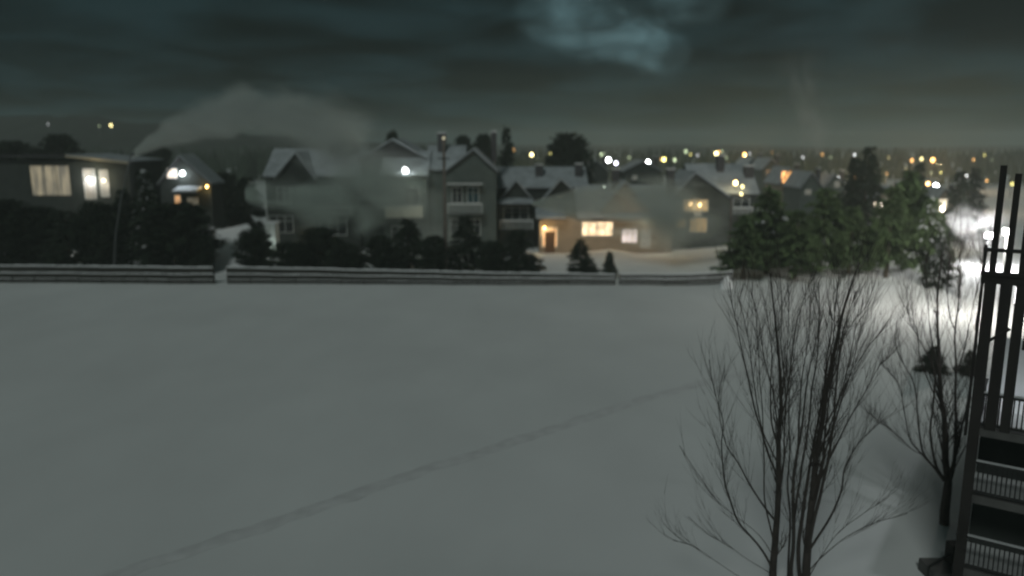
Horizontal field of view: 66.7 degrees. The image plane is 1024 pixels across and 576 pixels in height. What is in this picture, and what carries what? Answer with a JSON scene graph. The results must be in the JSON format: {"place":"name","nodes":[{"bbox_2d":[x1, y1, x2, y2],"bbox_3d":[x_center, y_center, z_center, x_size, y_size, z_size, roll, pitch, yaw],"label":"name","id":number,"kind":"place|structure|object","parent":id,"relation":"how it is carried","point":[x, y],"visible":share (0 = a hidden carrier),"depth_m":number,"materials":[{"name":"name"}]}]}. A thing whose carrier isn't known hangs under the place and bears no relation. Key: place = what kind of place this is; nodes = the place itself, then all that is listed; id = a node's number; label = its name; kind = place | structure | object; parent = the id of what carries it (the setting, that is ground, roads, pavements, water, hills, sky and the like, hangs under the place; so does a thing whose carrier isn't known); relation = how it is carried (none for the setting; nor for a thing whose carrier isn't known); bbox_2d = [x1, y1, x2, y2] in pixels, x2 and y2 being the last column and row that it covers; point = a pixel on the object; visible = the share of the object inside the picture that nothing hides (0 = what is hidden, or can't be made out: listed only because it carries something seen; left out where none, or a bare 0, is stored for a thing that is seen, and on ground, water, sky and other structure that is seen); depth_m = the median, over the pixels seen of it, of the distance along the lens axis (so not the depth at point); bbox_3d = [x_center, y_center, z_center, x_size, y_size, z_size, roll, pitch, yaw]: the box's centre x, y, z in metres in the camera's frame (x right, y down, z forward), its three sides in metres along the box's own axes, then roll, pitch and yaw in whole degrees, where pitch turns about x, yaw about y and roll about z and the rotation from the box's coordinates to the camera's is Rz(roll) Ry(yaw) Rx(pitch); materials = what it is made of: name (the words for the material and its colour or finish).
{"place":"outdoors","nodes":[
{"label":"outdoors","id":0,"kind":"place"},
{"bbox_2d":[0,115,379,155],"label":"hill","id":1,"kind":"structure","parent":0,"point":[85,132],"depth_m":477.39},
{"bbox_2d":[25,143,1023,184],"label":"distant woods","id":2,"kind":"object","parent":1,"relation":"on","point":[243,161],"visible":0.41,"depth_m":308.94,"materials":[{"name":"plant"}]},
{"bbox_2d":[0,154,1023,575],"bbox_3d":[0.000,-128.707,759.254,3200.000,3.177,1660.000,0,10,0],"label":"snow field","id":3,"kind":"structure","parent":0,"point":[140,422],"depth_m":36.42,"materials":[{"name":"snow"}]},
{"bbox_2d":[0,140,40,159],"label":"round tree","id":4,"kind":"object","parent":3,"relation":"on","point":[12,147],"visible":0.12,"depth_m":122.25,"materials":[{"name":"green plant"}]},
{"bbox_2d":[0,198,48,264],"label":"conifer","id":5,"kind":"object","parent":3,"relation":"on","point":[9,226],"visible":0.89,"depth_m":79.27,"materials":[{"name":"green plant"}]},
{"bbox_2d":[4,205,69,264],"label":"conifer","id":6,"kind":"object","parent":3,"relation":"on","point":[42,221],"visible":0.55,"depth_m":80.92,"materials":[{"name":"green plant"}]},
{"bbox_2d":[29,147,57,159],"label":"round tree","id":7,"kind":"object","parent":3,"relation":"on","point":[39,151],"visible":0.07,"depth_m":128.79,"materials":[{"name":"green plant"}]},
{"bbox_2d":[36,133,85,159],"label":"round tree","id":8,"kind":"object","parent":3,"relation":"on","point":[68,145],"visible":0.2,"depth_m":133.81,"materials":[{"name":"green plant"}]},
{"bbox_2d":[28,210,98,264],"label":"conifer","id":9,"kind":"object","parent":3,"relation":"on","point":[60,255],"visible":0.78,"depth_m":78.75,"materials":[{"name":"green plant"}]},
{"bbox_2d":[0,153,164,236],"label":"flat roof house","id":10,"kind":"structure","parent":3,"relation":"on","point":[67,185],"depth_m":95.29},
{"bbox_2d":[29,165,71,195],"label":"window","id":11,"kind":"structure","parent":10,"relation":"in","point":[46,180],"depth_m":95.17,"materials":[{"name":"fabric"}]},
{"bbox_2d":[82,169,96,198],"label":"window","id":12,"kind":"structure","parent":10,"relation":"in","point":[90,191],"depth_m":95.26,"materials":[{"name":"grey"}]},
{"bbox_2d":[99,170,109,196],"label":"window","id":13,"kind":"structure","parent":10,"relation":"in","point":[104,186],"depth_m":95.25,"materials":[{"name":"grey"}]},
{"bbox_2d":[69,201,129,265],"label":"shrub","id":14,"kind":"object","parent":3,"relation":"on","point":[95,219],"visible":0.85,"depth_m":80.17,"materials":[{"name":"green plant"}]},
{"bbox_2d":[0,264,214,283],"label":"rail fence","id":15,"kind":"object","parent":3,"relation":"on","point":[106,274],"visible":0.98,"depth_m":73.48,"materials":[{"name":"grey wood"}]},
{"bbox_2d":[113,152,134,264],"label":"snow lance","id":16,"kind":"object","parent":3,"relation":"on","point":[116,229],"visible":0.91,"depth_m":78.64,"materials":[{"name":"paint"}]},
{"bbox_2d":[104,187,147,265],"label":"conifer","id":17,"kind":"object","parent":3,"relation":"on","point":[127,219],"visible":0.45,"depth_m":82.37,"materials":[{"name":"green plant"}]},
{"bbox_2d":[117,169,163,265],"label":"conifer","id":18,"kind":"object","parent":3,"relation":"on","point":[143,185],"visible":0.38,"depth_m":82.90,"materials":[{"name":"green plant"}]},
{"bbox_2d":[137,142,173,175],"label":"round tree","id":19,"kind":"object","parent":3,"relation":"on","point":[161,151],"visible":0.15,"depth_m":140.24,"materials":[{"name":"green plant"}]},
{"bbox_2d":[123,202,227,266],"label":"shrub","id":20,"kind":"object","parent":3,"relation":"on","point":[179,225],"visible":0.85,"depth_m":78.79,"materials":[{"name":"green plant"}]},
{"bbox_2d":[157,154,225,228],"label":"townhouse","id":21,"kind":"structure","parent":3,"relation":"on","point":[193,178],"depth_m":96.48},
{"bbox_2d":[185,235,216,266],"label":"conifer","id":22,"kind":"object","parent":3,"relation":"on","point":[201,242],"visible":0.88,"depth_m":78.10,"materials":[{"name":"green plant"}]},
{"bbox_2d":[202,224,251,273],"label":"snow bank","id":23,"kind":"structure","parent":3,"relation":"on","point":[224,259],"depth_m":85.11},
{"bbox_2d":[215,172,247,227],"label":"conifer","id":24,"kind":"object","parent":3,"relation":"on","point":[229,188],"visible":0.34,"depth_m":110.42,"materials":[{"name":"green plant"}]},
{"bbox_2d":[225,177,265,232],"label":"conifer","id":25,"kind":"object","parent":3,"relation":"on","point":[249,200],"visible":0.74,"depth_m":107.07,"materials":[{"name":"green plant"}]},
{"bbox_2d":[230,228,274,266],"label":"shrub","id":26,"kind":"object","parent":3,"relation":"on","point":[256,246],"visible":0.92,"depth_m":78.87,"materials":[{"name":"green plant"}]},
{"bbox_2d":[263,205,279,247],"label":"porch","id":27,"kind":"object","parent":3,"relation":"on","point":[272,227],"visible":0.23,"depth_m":90.37,"materials":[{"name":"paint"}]},
{"bbox_2d":[266,241,312,267],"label":"conifer","id":28,"kind":"object","parent":3,"relation":"on","point":[293,255],"visible":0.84,"depth_m":78.00,"materials":[{"name":"green plant"}]},
{"bbox_2d":[262,142,367,249],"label":"townhouse","id":29,"kind":"structure","parent":3,"relation":"on","point":[306,188],"depth_m":96.34,"materials":[{"name":"paint"}]},
{"bbox_2d":[268,215,293,232],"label":"window","id":30,"kind":"structure","parent":29,"relation":"in","point":[286,225],"depth_m":95.61,"materials":[{"name":"grey glass"}]},
{"bbox_2d":[276,187,290,204],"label":"window","id":31,"kind":"structure","parent":29,"relation":"in","point":[283,193],"depth_m":95.00,"materials":[{"name":"grey glass"}]},
{"bbox_2d":[298,187,309,204],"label":"window","id":32,"kind":"structure","parent":29,"relation":"in","point":[303,192],"depth_m":95.00,"materials":[{"name":"grey glass"}]},
{"bbox_2d":[319,186,341,202],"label":"window","id":33,"kind":"structure","parent":29,"relation":"in","point":[328,194],"depth_m":96.48,"materials":[{"name":"grey glass"}]},
{"bbox_2d":[319,217,346,234],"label":"window","id":34,"kind":"structure","parent":29,"relation":"in","point":[337,223],"depth_m":97.14,"materials":[{"name":"grey glass"}]},
{"bbox_2d":[293,226,344,267],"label":"conifer","id":35,"kind":"object","parent":3,"relation":"on","point":[319,240],"visible":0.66,"depth_m":80.48,"materials":[{"name":"green plant"}]},
{"bbox_2d":[322,242,367,268],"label":"conifer","id":36,"kind":"object","parent":3,"relation":"on","point":[351,258],"visible":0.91,"depth_m":77.95,"materials":[{"name":"green plant"}]},
{"bbox_2d":[360,235,399,268],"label":"conifer","id":37,"kind":"object","parent":3,"relation":"on","point":[381,256],"visible":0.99,"depth_m":78.89,"materials":[{"name":"green plant"}]},
{"bbox_2d":[390,217,427,269],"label":"conifer","id":38,"kind":"object","parent":3,"relation":"on","point":[413,242],"visible":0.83,"depth_m":80.70,"materials":[{"name":"green plant"}]},
{"bbox_2d":[226,265,615,284],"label":"rail fence","id":39,"kind":"object","parent":3,"relation":"on","point":[294,274],"visible":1,"depth_m":73.13,"materials":[{"name":"grey wood"}]},
{"bbox_2d":[353,131,498,250],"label":"townhouse","id":40,"kind":"structure","parent":3,"relation":"on","point":[401,178],"depth_m":94.86,"materials":[{"name":"paint"}]},
{"bbox_2d":[387,183,399,198],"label":"window","id":41,"kind":"structure","parent":40,"relation":"in","point":[393,192],"depth_m":94.22,"materials":[{"name":"grey glass"}]},
{"bbox_2d":[403,187,419,205],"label":"window","id":42,"kind":"structure","parent":40,"relation":"in","point":[411,195],"depth_m":94.33,"materials":[{"name":"grey glass"}]},
{"bbox_2d":[451,187,462,202],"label":"window","id":43,"kind":"structure","parent":40,"relation":"in","point":[457,195],"depth_m":94.10,"materials":[{"name":"grey glass"}]},
{"bbox_2d":[467,187,478,202],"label":"window","id":44,"kind":"structure","parent":40,"relation":"in","point":[472,192],"depth_m":94.08,"materials":[{"name":"grey glass"}]},
{"bbox_2d":[416,235,452,270],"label":"conifer","id":45,"kind":"object","parent":3,"relation":"on","point":[433,257],"visible":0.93,"depth_m":78.05,"materials":[{"name":"green plant"}]},
{"bbox_2d":[97,364,789,575],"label":"trampled path","id":46,"kind":"structure","parent":3,"relation":"on","point":[358,493],"depth_m":30.07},
{"bbox_2d":[438,137,449,270],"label":"utility pole","id":47,"kind":"object","parent":3,"relation":"on","point":[444,198],"visible":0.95,"depth_m":77.58,"materials":[{"name":"brown"}]},
{"bbox_2d":[454,135,473,151],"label":"round tree","id":48,"kind":"object","parent":3,"relation":"on","point":[464,139],"visible":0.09,"depth_m":156.69,"materials":[{"name":"green plant"}]},
{"bbox_2d":[447,215,484,271],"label":"conifer","id":49,"kind":"object","parent":3,"relation":"on","point":[460,251],"visible":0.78,"depth_m":80.91,"materials":[{"name":"green plant"}]},
{"bbox_2d":[472,133,497,166],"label":"round tree","id":50,"kind":"object","parent":3,"relation":"on","point":[482,144],"visible":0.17,"depth_m":146.75,"materials":[{"name":"green plant"}]},
{"bbox_2d":[474,240,510,271],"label":"conifer","id":51,"kind":"object","parent":3,"relation":"on","point":[492,258],"visible":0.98,"depth_m":78.06,"materials":[{"name":"green plant"}]},
{"bbox_2d":[497,126,515,166],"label":"spruce tree","id":52,"kind":"object","parent":3,"relation":"on","point":[506,159],"visible":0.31,"depth_m":127.53,"materials":[{"name":"green plant"}]},
{"bbox_2d":[498,229,546,271],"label":"conifer","id":53,"kind":"object","parent":3,"relation":"on","point":[526,261],"visible":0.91,"depth_m":80.00,"materials":[{"name":"green plant"}]},
{"bbox_2d":[497,163,588,247],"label":"townhouse","id":54,"kind":"structure","parent":3,"relation":"on","point":[523,193],"depth_m":98.46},
{"bbox_2d":[503,207,528,219],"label":"window","id":55,"kind":"structure","parent":54,"relation":"in","point":[509,213],"depth_m":97.90,"materials":[{"name":"grey glass"}]},
{"bbox_2d":[549,202,571,212],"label":"window","id":56,"kind":"structure","parent":54,"relation":"in","point":[567,205],"depth_m":97.73,"materials":[{"name":"grey glass"}]},
{"bbox_2d":[544,132,597,184],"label":"round tree","id":57,"kind":"object","parent":3,"relation":"on","point":[573,151],"visible":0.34,"depth_m":136.86,"materials":[{"name":"green plant"}]},
{"bbox_2d":[563,239,601,273],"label":"conifer","id":58,"kind":"object","parent":3,"relation":"on","point":[586,264],"visible":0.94,"depth_m":77.34,"materials":[{"name":"green plant"}]},
{"bbox_2d":[587,156,609,184],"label":"house","id":59,"kind":"structure","parent":3,"relation":"on","point":[600,175],"depth_m":163.39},
{"bbox_2d":[537,249,672,276],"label":"snow bank","id":60,"kind":"structure","parent":3,"relation":"on","point":[628,262],"depth_m":84.07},
{"bbox_2d":[535,168,675,253],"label":"townhouse","id":61,"kind":"structure","parent":3,"relation":"on","point":[617,213],"depth_m":93.41,"materials":[{"name":"beige"}]},
{"bbox_2d":[542,228,557,246],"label":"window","id":62,"kind":"structure","parent":61,"relation":"in","point":[555,230],"depth_m":93.35,"materials":[{"name":"paint"}]},
{"bbox_2d":[545,232,554,252],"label":"door","id":63,"kind":"structure","parent":61,"relation":"in","point":[549,236],"depth_m":93.44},
{"bbox_2d":[581,222,596,235],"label":"window","id":64,"kind":"structure","parent":61,"relation":"in","point":[588,228],"depth_m":93.23,"materials":[{"name":"yellow"}]},
{"bbox_2d":[596,222,612,235],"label":"window","id":65,"kind":"structure","parent":61,"relation":"in","point":[603,228],"depth_m":93.23,"materials":[{"name":"yellow"}]},
{"bbox_2d":[621,229,637,242],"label":"window","id":66,"kind":"structure","parent":61,"relation":"in","point":[628,235],"depth_m":93.42,"materials":[{"name":"grey"}]},
{"bbox_2d":[640,229,650,246],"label":"window","id":67,"kind":"structure","parent":61,"relation":"in","point":[645,233],"depth_m":93.44,"materials":[{"name":"grey"}]},
{"bbox_2d":[601,251,618,278],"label":"conifer","id":68,"kind":"object","parent":3,"relation":"on","point":[608,264],"visible":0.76,"depth_m":76.65,"materials":[{"name":"green plant"}]},
{"bbox_2d":[619,156,662,184],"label":"house","id":69,"kind":"structure","parent":3,"relation":"on","point":[638,172],"depth_m":158.51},
{"bbox_2d":[619,270,732,285],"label":"rail fence","id":70,"kind":"object","parent":3,"relation":"on","point":[667,279],"visible":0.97,"depth_m":72.84,"materials":[{"name":"grey wood"}]},
{"bbox_2d":[665,155,759,248],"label":"townhouse","id":71,"kind":"structure","parent":3,"relation":"on","point":[701,195],"depth_m":95.47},
{"bbox_2d":[683,200,694,210],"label":"window","id":72,"kind":"structure","parent":71,"relation":"in","point":[686,203],"depth_m":94.73,"materials":[{"name":"yellow"}]},
{"bbox_2d":[689,218,707,231],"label":"window","id":73,"kind":"structure","parent":71,"relation":"in","point":[695,224],"depth_m":95.14,"materials":[{"name":"yellow"}]},
{"bbox_2d":[694,200,708,210],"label":"window","id":74,"kind":"structure","parent":71,"relation":"in","point":[704,203],"depth_m":94.73,"materials":[{"name":"yellow"}]},
{"bbox_2d":[733,198,749,206],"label":"window","id":75,"kind":"structure","parent":71,"relation":"in","point":[737,202],"depth_m":97.66,"materials":[{"name":"grey glass"}]},
{"bbox_2d":[648,211,831,575],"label":"bare tree","id":76,"kind":"object","parent":3,"relation":"on","point":[779,470],"visible":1,"depth_m":22.10,"materials":[{"name":"brown plant"}]},
{"bbox_2d":[708,214,772,279],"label":"pine tree","id":77,"kind":"object","parent":3,"relation":"on","point":[744,224],"visible":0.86,"depth_m":72.87,"materials":[{"name":"green plant"}]},
{"bbox_2d":[736,153,762,164],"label":"house","id":78,"kind":"structure","parent":3,"relation":"on","point":[744,159],"depth_m":175.54,"materials":[{"name":"grey"}]},
{"bbox_2d":[726,185,801,273],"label":"pine tree","id":79,"kind":"object","parent":3,"relation":"on","point":[768,201],"visible":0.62,"depth_m":74.08,"materials":[{"name":"green plant"}]},
{"bbox_2d":[751,154,779,203],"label":"house","id":80,"kind":"structure","parent":3,"relation":"on","point":[763,166],"depth_m":164.63,"materials":[{"name":"grey"}]},
{"bbox_2d":[763,163,799,208],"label":"house","id":81,"kind":"structure","parent":3,"relation":"on","point":[776,178],"depth_m":151.32,"materials":[{"name":"beige"}]},
{"bbox_2d":[758,210,828,279],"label":"pine tree","id":82,"kind":"object","parent":3,"relation":"on","point":[791,229],"visible":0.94,"depth_m":71.80,"materials":[{"name":"green plant"}]},
{"bbox_2d":[782,168,822,213],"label":"house","id":83,"kind":"structure","parent":3,"relation":"on","point":[800,187],"depth_m":140.44,"materials":[{"name":"grey"}]},
{"bbox_2d":[791,188,852,271],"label":"pine tree","id":84,"kind":"object","parent":3,"relation":"on","point":[821,211],"visible":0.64,"depth_m":72.91,"materials":[{"name":"green plant"}]},
{"bbox_2d":[814,170,845,208],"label":"house","id":85,"kind":"structure","parent":3,"relation":"on","point":[831,181],"depth_m":149.06,"materials":[{"name":"grey"}]},
{"bbox_2d":[818,206,879,274],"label":"pine tree","id":86,"kind":"object","parent":3,"relation":"on","point":[850,216],"visible":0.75,"depth_m":72.49,"materials":[{"name":"green plant"}]},
{"bbox_2d":[832,157,867,232],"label":"spruce tree","id":87,"kind":"object","parent":3,"relation":"on","point":[852,167],"visible":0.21,"depth_m":103.14,"materials":[{"name":"green plant"}]},
{"bbox_2d":[770,211,935,575],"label":"bare tree","id":88,"kind":"object","parent":3,"relation":"on","point":[818,449],"visible":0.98,"depth_m":22.16,"materials":[{"name":"brown plant"}]},
{"bbox_2d":[836,146,885,235],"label":"spruce tree","id":89,"kind":"object","parent":3,"relation":"on","point":[873,187],"visible":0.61,"depth_m":98.56,"materials":[{"name":"green plant"}]},
{"bbox_2d":[865,181,899,216],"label":"house","id":90,"kind":"structure","parent":3,"relation":"on","point":[887,186],"depth_m":119.50,"materials":[{"name":"beige"}]},
{"bbox_2d":[854,182,928,277],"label":"pine tree","id":91,"kind":"object","parent":3,"relation":"on","point":[885,212],"visible":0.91,"depth_m":71.59,"materials":[{"name":"green plant"}]},
{"bbox_2d":[876,170,936,269],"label":"pine tree","id":92,"kind":"object","parent":3,"relation":"on","point":[910,184],"visible":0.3,"depth_m":72.81,"materials":[{"name":"green plant"}]},
{"bbox_2d":[908,160,928,224],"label":"spruce tree","id":93,"kind":"object","parent":3,"relation":"on","point":[920,168],"visible":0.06,"depth_m":96.72,"materials":[{"name":"green plant"}]},
{"bbox_2d":[891,196,958,277],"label":"pine tree","id":94,"kind":"object","parent":3,"relation":"on","point":[925,211],"visible":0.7,"depth_m":70.71,"materials":[{"name":"green plant"}]},
{"bbox_2d":[848,194,1003,525],"bbox_3d":[13.866,2.502,26.108,5.235,12.144,3.618,0,10,0],"label":"bare tree","id":95,"kind":"object","parent":3,"relation":"on","point":[946,479],"visible":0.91,"depth_m":26.44,"materials":[{"name":"brown plant"}]},
{"bbox_2d":[912,346,950,375],"bbox_3d":[24.402,4.130,44.947,2.267,1.748,2.015,7,12,32],"label":"fir","id":96,"kind":"object","parent":3,"relation":"on","point":[917,367],"visible":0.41,"depth_m":44.81,"materials":[{"name":"green plant"}]},
{"bbox_2d":[918,183,954,216],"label":"house","id":97,"kind":"structure","parent":3,"relation":"on","point":[939,193],"depth_m":117.74,"materials":[{"name":"beige"}]},
{"bbox_2d":[918,540,955,575],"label":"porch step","id":98,"kind":"object","parent":3,"relation":"on","point":[942,566],"visible":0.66,"depth_m":23.75,"materials":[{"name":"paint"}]},
{"bbox_2d":[918,235,957,289],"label":"frosted fir","id":99,"kind":"object","parent":3,"relation":"on","point":[937,264],"visible":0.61,"depth_m":69.43,"materials":[{"name":"green plant"}]},
{"bbox_2d":[939,225,976,297],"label":"bare tree","id":100,"kind":"object","parent":3,"relation":"on","point":[961,268],"visible":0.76,"depth_m":65.88,"materials":[{"name":"brown plant"}]},
{"bbox_2d":[940,169,980,244],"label":"spruce tree","id":101,"kind":"object","parent":3,"relation":"on","point":[962,186],"visible":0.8,"depth_m":95.06,"materials":[{"name":"green plant"}]},
{"bbox_2d":[952,350,986,376],"bbox_3d":[26.267,4.330,44.481,1.738,1.610,1.817,-2,11,-13],"label":"fir","id":102,"kind":"object","parent":3,"relation":"on","point":[965,358],"visible":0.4,"depth_m":44.45,"materials":[{"name":"green plant"}]},
{"bbox_2d":[951,167,989,238],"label":"spruce tree","id":103,"kind":"object","parent":3,"relation":"on","point":[975,196],"visible":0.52,"depth_m":98.90,"materials":[{"name":"green plant"}]},
{"bbox_2d":[962,214,1005,285],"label":"bare tree","id":104,"kind":"object","parent":3,"relation":"on","point":[983,245],"visible":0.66,"depth_m":69.38,"materials":[{"name":"brown plant"}]},
{"bbox_2d":[952,165,1023,575],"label":"balcony wing","id":105,"kind":"structure","parent":3,"relation":"on","point":[992,492],"depth_m":21.32,"materials":[{"name":"metal"}]},
{"bbox_2d":[996,228,1008,316],"bbox_3d":[37.057,-1.009,58.797,0.290,6.961,0.700,0,10,0],"label":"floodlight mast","id":106,"kind":"object","parent":3,"relation":"on","point":[1005,231],"visible":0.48,"depth_m":58.43,"materials":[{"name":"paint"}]},
{"bbox_2d":[0,0,1023,147],"label":"sky","id":107,"kind":"structure","parent":0,"point":[782,73],"materials":[{"name":"grey"}]},
{"bbox_2d":[331,141,1023,153],"bbox_3d":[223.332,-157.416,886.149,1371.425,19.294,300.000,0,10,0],"label":"hill","id":108,"kind":"structure","parent":0,"point":[725,148],"depth_m":848.96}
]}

